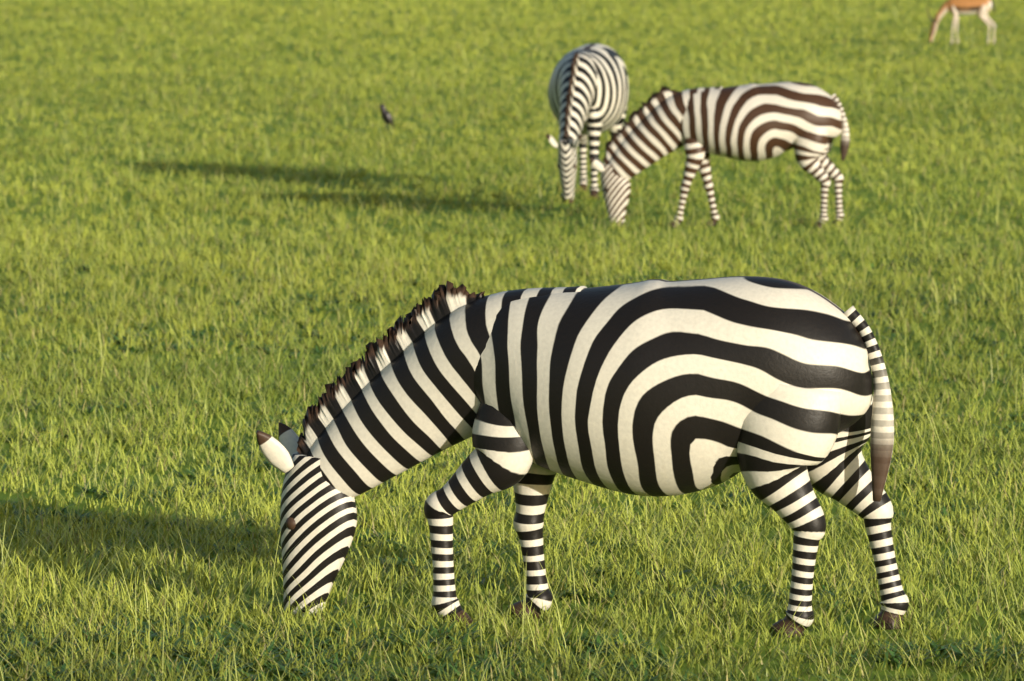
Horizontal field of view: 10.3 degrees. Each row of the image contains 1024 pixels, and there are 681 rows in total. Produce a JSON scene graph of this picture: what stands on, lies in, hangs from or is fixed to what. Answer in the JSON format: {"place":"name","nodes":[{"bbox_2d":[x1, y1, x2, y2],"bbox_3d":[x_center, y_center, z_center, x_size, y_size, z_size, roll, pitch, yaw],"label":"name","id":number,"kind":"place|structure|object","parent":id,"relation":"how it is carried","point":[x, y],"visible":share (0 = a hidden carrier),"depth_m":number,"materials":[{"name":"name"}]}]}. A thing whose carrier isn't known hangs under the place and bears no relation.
{"place":"outdoors","nodes":[
{"label":"outdoors","id":0,"kind":"place"},
{"bbox_2d":[0,0,1023,680],"bbox_3d":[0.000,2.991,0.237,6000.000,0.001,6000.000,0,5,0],"label":"ground","id":1,"kind":"structure","parent":0,"point":[468,210],"depth_m":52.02,"materials":[{"name":"green plant"}]},
{"bbox_2d":[378,103,395,131],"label":"bird","id":2,"kind":"object","parent":1,"relation":"on","point":[386,114],"visible":0.97,"depth_m":70.82},
{"bbox_2d":[256,276,908,636],"bbox_3d":[0.284,0.529,23.292,2.662,1.610,0.765,1,5,13],"label":"zebra","id":3,"kind":"object","parent":1,"relation":"on","point":[776,392],"visible":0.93,"depth_m":23.03},
{"bbox_2d":[545,43,628,202],"bbox_3d":[0.701,-2.074,55.705,0.783,1.630,2.658,1,5,9],"label":"zebra","id":4,"kind":"object","parent":1,"relation":"on","point":[588,90],"visible":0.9,"depth_m":55.35},
{"bbox_2d":[589,82,849,227],"bbox_3d":[1.857,-1.608,50.869,2.320,1.416,0.672,0,5,4],"label":"zebra","id":5,"kind":"object","parent":1,"relation":"on","point":[807,122],"visible":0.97,"depth_m":50.68},
{"bbox_2d":[927,0,995,44],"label":"gazelle","id":6,"kind":"object","parent":1,"relation":"on","point":[980,8],"visible":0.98,"depth_m":110.46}
]}

